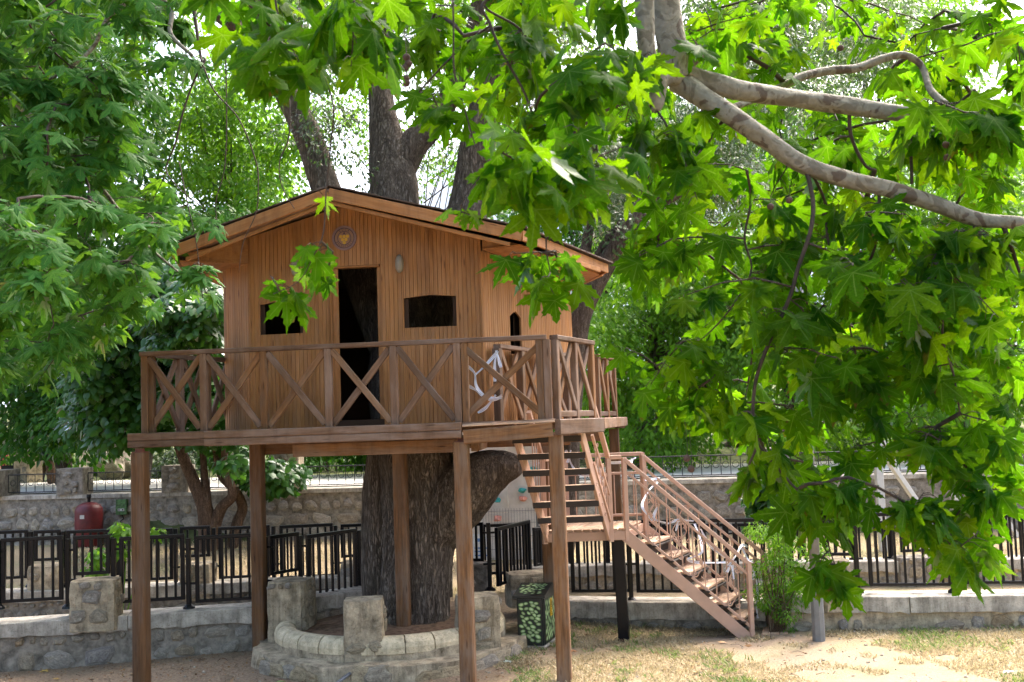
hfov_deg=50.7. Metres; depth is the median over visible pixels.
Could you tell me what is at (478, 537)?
notice sheet
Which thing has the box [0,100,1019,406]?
mountain
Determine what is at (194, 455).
bush
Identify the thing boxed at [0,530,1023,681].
ground
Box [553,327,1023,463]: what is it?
dark tree
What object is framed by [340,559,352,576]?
stone block
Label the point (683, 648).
pebbles
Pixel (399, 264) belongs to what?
wall lamp
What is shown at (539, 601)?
door
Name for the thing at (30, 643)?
wall
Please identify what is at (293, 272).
wall lamp
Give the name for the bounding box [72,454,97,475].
bush
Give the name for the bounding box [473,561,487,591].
stone block
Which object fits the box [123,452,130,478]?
boulder
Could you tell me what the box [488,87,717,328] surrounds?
tall tree
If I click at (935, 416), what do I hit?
spreading tree
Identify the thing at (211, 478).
iron railing
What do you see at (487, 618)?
stone block
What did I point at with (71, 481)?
stone pillar
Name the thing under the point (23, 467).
gate pillar
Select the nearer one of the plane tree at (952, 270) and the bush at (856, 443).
the plane tree at (952, 270)
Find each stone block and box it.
[27,562,64,590]
[69,575,124,631]
[179,561,217,600]
[266,576,316,641]
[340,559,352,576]
[343,595,386,661]
[454,591,501,649]
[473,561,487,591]
[505,569,542,608]
[822,556,851,612]
[890,554,936,586]
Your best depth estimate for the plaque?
11.45 m
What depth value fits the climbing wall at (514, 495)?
17.13 m
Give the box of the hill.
[0,385,1023,546]
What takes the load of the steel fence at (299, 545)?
on the wall at (30, 643)
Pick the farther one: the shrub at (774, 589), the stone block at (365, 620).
the shrub at (774, 589)
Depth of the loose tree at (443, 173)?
22.82 m
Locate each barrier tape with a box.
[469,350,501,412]
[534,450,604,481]
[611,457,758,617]
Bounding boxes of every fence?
[0,523,360,587]
[0,533,250,609]
[266,528,361,592]
[472,520,542,590]
[480,508,538,562]
[483,515,1023,574]
[570,518,793,599]
[799,508,1023,593]
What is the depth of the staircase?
11.85 m
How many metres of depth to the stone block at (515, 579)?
12.93 m
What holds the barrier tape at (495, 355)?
attached to the tree house
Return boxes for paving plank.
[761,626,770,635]
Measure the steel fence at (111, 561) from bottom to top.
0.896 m
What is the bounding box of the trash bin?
[512,582,554,648]
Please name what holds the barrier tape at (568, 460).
attached to the staircase
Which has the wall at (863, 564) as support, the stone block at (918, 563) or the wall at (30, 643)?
the stone block at (918, 563)
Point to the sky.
(358, 176)
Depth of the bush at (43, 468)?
28.83 m
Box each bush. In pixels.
[5,441,74,480]
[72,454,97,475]
[151,447,199,477]
[155,447,211,470]
[304,456,364,472]
[799,423,882,455]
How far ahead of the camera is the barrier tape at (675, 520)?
11.91 m
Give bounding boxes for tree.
[0,0,210,483]
[0,0,294,398]
[11,378,77,483]
[12,204,250,484]
[50,248,312,552]
[79,237,90,466]
[114,48,337,446]
[173,0,686,211]
[178,0,1023,621]
[196,0,623,624]
[304,455,366,473]
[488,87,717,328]
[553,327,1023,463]
[564,0,936,562]
[578,221,775,472]
[681,111,930,460]
[731,0,1023,437]
[822,128,1023,453]
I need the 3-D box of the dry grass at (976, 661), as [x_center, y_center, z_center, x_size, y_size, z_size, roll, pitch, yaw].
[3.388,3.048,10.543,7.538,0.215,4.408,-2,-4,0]
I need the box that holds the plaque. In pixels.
[332,226,356,250]
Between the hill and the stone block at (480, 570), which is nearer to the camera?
the stone block at (480, 570)
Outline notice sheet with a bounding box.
[472,534,486,560]
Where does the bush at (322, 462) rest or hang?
on the hill
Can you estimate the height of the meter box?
0.542 m
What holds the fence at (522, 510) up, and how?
on the ground at (771, 650)
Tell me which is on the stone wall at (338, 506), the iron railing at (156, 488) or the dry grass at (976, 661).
the iron railing at (156, 488)
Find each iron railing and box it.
[8,473,55,492]
[88,470,160,490]
[195,469,236,487]
[307,464,365,485]
[579,454,747,478]
[799,450,925,470]
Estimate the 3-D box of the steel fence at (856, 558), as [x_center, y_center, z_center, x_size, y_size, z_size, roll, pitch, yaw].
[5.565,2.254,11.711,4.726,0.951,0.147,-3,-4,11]
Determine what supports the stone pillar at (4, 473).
on the stone wall at (338, 506)
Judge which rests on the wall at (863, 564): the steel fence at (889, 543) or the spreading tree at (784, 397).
the steel fence at (889, 543)
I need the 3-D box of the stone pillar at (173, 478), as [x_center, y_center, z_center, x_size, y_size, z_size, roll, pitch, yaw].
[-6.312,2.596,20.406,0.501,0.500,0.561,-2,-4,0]
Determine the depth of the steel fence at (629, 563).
12.65 m
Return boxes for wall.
[0,472,1023,545]
[0,574,452,617]
[0,586,361,671]
[462,433,540,559]
[519,555,1023,592]
[569,596,766,628]
[768,589,1023,630]
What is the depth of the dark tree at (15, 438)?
23.86 m
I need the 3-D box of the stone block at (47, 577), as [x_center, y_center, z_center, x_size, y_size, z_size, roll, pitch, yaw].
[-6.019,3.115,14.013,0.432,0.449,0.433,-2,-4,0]
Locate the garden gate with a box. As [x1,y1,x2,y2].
[0,448,13,468]
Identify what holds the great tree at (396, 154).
on the ground at (771, 650)
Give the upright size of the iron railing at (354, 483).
0.362 m
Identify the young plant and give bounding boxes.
[80,522,165,609]
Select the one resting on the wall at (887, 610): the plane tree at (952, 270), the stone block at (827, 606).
the stone block at (827, 606)
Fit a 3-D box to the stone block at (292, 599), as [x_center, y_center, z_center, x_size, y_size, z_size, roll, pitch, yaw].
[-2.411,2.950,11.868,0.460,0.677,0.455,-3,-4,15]
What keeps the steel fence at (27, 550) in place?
on the wall at (35, 608)
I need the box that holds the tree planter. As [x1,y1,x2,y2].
[251,610,527,681]
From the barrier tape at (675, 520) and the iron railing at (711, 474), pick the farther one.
the iron railing at (711, 474)
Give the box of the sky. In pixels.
[2,0,1023,245]
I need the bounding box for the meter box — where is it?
[116,499,127,522]
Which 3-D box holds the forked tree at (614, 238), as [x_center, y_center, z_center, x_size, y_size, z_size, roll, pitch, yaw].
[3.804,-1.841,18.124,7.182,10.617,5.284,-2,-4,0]
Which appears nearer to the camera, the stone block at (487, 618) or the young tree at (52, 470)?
the stone block at (487, 618)
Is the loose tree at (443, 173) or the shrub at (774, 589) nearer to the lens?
the shrub at (774, 589)
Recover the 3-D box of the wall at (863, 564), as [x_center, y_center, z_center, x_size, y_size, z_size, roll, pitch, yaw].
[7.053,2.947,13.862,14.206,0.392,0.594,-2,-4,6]
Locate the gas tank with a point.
(88, 514)
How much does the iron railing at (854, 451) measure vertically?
0.362 m
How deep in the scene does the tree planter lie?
10.65 m
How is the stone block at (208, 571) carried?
on the wall at (35, 608)
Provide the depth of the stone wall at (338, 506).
19.79 m
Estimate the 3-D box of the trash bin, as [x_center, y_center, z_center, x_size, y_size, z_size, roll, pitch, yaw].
[0.278,3.003,11.910,0.354,0.660,0.663,-3,-4,17]
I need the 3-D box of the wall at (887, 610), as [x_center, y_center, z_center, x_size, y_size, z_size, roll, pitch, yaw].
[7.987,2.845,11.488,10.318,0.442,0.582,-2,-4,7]
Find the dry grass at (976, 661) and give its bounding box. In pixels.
[492,619,1023,681]
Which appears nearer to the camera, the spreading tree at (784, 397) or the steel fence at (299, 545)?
the steel fence at (299, 545)
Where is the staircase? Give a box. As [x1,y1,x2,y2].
[512,406,768,640]
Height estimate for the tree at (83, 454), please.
6.700 m
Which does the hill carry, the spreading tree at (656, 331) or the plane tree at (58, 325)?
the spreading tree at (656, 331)
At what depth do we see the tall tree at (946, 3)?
28.24 m
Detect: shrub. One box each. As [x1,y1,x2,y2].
[739,466,815,549]
[739,506,835,633]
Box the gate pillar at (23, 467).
[14,450,41,482]
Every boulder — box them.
[96,451,124,480]
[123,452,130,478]
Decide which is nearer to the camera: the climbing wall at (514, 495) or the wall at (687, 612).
the wall at (687, 612)
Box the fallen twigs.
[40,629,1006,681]
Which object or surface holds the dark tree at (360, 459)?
on the hill
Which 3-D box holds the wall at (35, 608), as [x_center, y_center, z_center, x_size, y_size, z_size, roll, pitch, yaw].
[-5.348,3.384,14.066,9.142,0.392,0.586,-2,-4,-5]
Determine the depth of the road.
23.07 m
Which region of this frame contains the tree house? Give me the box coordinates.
[127,185,627,681]
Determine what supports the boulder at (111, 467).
on the hill
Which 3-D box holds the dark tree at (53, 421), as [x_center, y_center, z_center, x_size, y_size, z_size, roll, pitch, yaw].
[-7.956,0.309,23.469,6.640,6.251,5.381,-2,-4,0]
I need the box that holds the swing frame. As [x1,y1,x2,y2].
[872,438,1018,550]
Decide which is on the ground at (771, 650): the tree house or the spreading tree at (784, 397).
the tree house
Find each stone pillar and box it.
[0,469,19,496]
[56,467,92,494]
[161,464,194,492]
[268,454,303,488]
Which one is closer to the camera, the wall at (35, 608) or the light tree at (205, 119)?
the wall at (35, 608)
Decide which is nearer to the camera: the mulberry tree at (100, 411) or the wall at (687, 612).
the wall at (687, 612)
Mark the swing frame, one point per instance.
(879, 479)
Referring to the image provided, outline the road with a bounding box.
[20,456,1022,492]
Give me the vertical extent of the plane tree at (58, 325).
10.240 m
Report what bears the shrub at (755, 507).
on the ground at (771, 650)
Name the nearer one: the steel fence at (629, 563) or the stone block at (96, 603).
the stone block at (96, 603)
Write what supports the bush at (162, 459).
on the hill
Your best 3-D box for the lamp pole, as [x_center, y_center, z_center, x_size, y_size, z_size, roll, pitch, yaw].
[3.164,0.923,11.556,0.238,4.650,0.238,-2,-4,0]
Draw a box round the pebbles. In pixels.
[167,629,985,681]
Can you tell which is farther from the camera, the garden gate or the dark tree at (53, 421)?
the garden gate
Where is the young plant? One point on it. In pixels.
(117, 531)
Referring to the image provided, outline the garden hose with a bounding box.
[336,672,350,681]
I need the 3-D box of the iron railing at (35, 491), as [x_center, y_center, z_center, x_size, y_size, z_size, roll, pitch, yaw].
[-9.234,2.753,20.901,1.140,0.362,0.022,-3,-4,9]
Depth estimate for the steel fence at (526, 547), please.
13.39 m
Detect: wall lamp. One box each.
[291,260,298,275]
[395,254,403,272]
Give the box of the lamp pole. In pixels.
[795,287,824,641]
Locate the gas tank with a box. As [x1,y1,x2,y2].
[74,494,103,546]
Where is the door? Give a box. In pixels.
[517,599,542,644]
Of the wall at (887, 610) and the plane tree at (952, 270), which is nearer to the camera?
the plane tree at (952, 270)
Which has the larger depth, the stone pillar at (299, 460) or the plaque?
the stone pillar at (299, 460)
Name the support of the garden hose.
on the ground at (771, 650)

